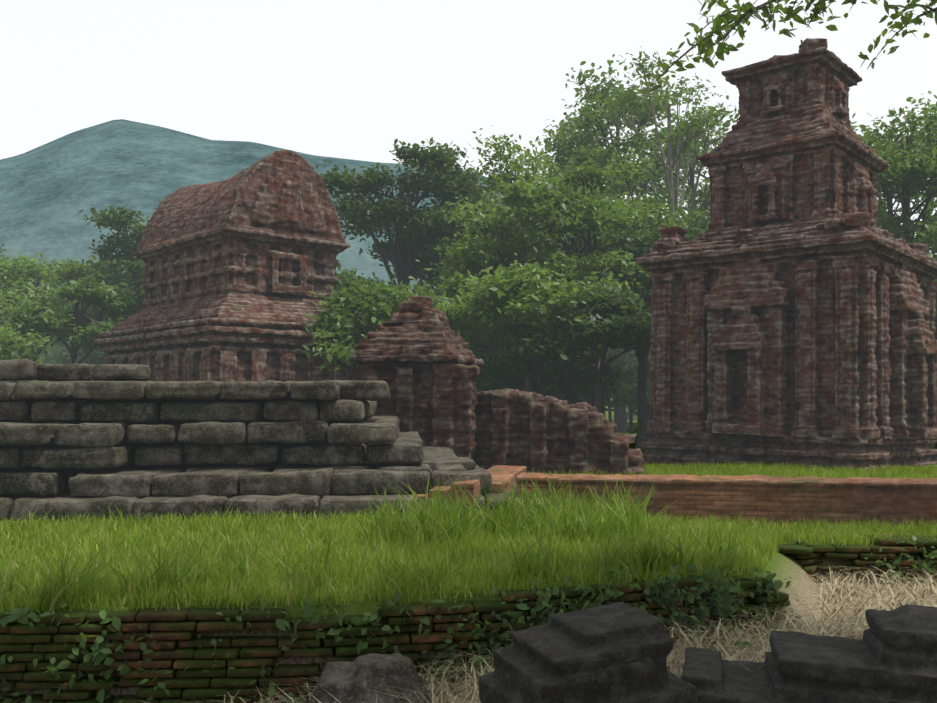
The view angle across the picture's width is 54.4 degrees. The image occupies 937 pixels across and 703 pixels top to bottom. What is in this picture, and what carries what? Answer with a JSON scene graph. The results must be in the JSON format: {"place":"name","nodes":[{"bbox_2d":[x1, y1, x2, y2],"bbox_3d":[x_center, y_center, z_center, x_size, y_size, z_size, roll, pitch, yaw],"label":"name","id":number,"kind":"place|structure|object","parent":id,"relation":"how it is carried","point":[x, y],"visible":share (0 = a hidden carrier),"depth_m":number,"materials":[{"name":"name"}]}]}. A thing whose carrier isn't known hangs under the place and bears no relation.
{"place":"outdoors","nodes":[
{"label":"outdoors","id":0,"kind":"place"},
{"bbox_2d":[0,119,633,371],"bbox_3d":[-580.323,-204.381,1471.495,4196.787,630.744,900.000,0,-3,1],"label":"mountain","id":1,"kind":"structure","parent":0,"point":[49,191],"depth_m":1515.28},
{"bbox_2d":[0,398,936,702],"bbox_3d":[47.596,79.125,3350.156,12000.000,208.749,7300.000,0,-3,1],"label":"ground","id":2,"kind":"structure","parent":0,"point":[784,568],"depth_m":6.43,"materials":[{"name":"beige soil"}]},
{"bbox_2d":[94,150,373,381],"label":"temple","id":3,"kind":"structure","parent":2,"relation":"on","point":[240,265],"depth_m":24.10,"materials":[{"name":"brick"}]},
{"bbox_2d":[0,359,548,521],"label":"stone platform","id":4,"kind":"structure","parent":2,"relation":"on","point":[81,439],"depth_m":11.25,"materials":[{"name":"stone"}]},
{"bbox_2d":[309,653,431,702],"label":"boulder","id":5,"kind":"object","parent":2,"relation":"on","point":[348,682],"visible":1,"depth_m":5.37,"materials":[{"name":"stone"}]},
{"bbox_2d":[0,573,789,702],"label":"retaining wall","id":6,"kind":"structure","parent":2,"relation":"on","point":[24,646],"depth_m":5.86,"materials":[{"name":"brick"}]},
{"bbox_2d":[0,467,933,624],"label":"tall grass","id":7,"kind":"structure","parent":6,"relation":"on","point":[433,513],"depth_m":7.07,"materials":[{"name":"green plant"}]},
{"bbox_2d":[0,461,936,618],"bbox_3d":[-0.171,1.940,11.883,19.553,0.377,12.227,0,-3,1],"label":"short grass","id":8,"kind":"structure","parent":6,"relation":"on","point":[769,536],"depth_m":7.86,"materials":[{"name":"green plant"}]},
{"bbox_2d":[0,46,936,409],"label":"leaves","id":9,"kind":"object","parent":2,"relation":"on","point":[368,298],"visible":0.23,"depth_m":28.78,"materials":[{"name":"green plant"}]},
{"bbox_2d":[0,91,936,425],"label":"trees","id":10,"kind":"object","parent":2,"relation":"on","point":[486,293],"visible":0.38,"depth_m":28.61,"materials":[{"name":"green plant"}]},
{"bbox_2d":[0,137,936,418],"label":"trees","id":11,"kind":"object","parent":2,"relation":"on","point":[450,177],"visible":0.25,"depth_m":31.92,"materials":[{"name":"green plant"}]},
{"bbox_2d":[0,528,936,702],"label":"wall plants","id":12,"kind":"object","parent":2,"relation":"on","point":[668,594],"depth_m":6.08,"materials":[{"name":"green plant"}]},
{"bbox_2d":[0,0,936,449],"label":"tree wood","id":13,"kind":"object","parent":2,"relation":"on","point":[402,266],"visible":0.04,"depth_m":28.82,"materials":[{"name":"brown plant"}]},
{"bbox_2d":[634,0,936,102],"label":"hanging branch leaves","id":14,"kind":"object","parent":13,"relation":"attached to","point":[708,43],"visible":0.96,"depth_m":7.03,"materials":[{"name":"green plant"}]},
{"bbox_2d":[350,296,644,474],"bbox_3d":[0.644,0.675,17.007,5.246,3.514,2.571,-1,-3,11],"label":"ruin","id":15,"kind":"object","parent":2,"relation":"on","point":[415,353],"visible":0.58,"depth_m":16.13,"materials":[{"name":"brick"}]},
{"bbox_2d":[143,562,936,702],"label":"straw","id":16,"kind":"object","parent":2,"relation":"on","point":[845,600],"visible":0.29,"depth_m":6.53,"materials":[{"name":"beige plant"}]},
{"bbox_2d":[479,602,697,702],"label":"carved stone","id":17,"kind":"object","parent":2,"relation":"on","point":[617,652],"visible":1,"depth_m":4.30,"materials":[{"name":"stone"}]},
{"bbox_2d":[559,62,724,368],"bbox_3d":[6.864,-3.461,33.964,5.819,13.351,9.168,0,-3,-8],"label":"tree","id":18,"kind":"object","parent":2,"relation":"on","point":[669,163],"visible":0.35,"depth_m":33.00,"materials":[{"name":"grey plant"}]},
{"bbox_2d":[408,465,936,527],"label":"wall","id":19,"kind":"structure","parent":2,"relation":"on","point":[812,498],"depth_m":10.17,"materials":[{"name":"brick"}]},
{"bbox_2d":[635,38,936,471],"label":"tower","id":20,"kind":"structure","parent":2,"relation":"on","point":[793,300],"depth_m":18.50,"materials":[{"name":"brick"}]},
{"bbox_2d":[680,604,936,702],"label":"stone blocks","id":21,"kind":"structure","parent":2,"relation":"on","point":[890,656],"depth_m":4.62,"materials":[{"name":"stone"}]},
{"bbox_2d":[776,534,936,583],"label":"retaining wall","id":22,"kind":"structure","parent":2,"relation":"on","point":[806,556],"depth_m":8.50,"materials":[{"name":"stone"}]},
{"bbox_2d":[0,0,936,253],"label":"sky","id":23,"kind":"structure","parent":0,"point":[345,79],"materials":[{"name":"white"}]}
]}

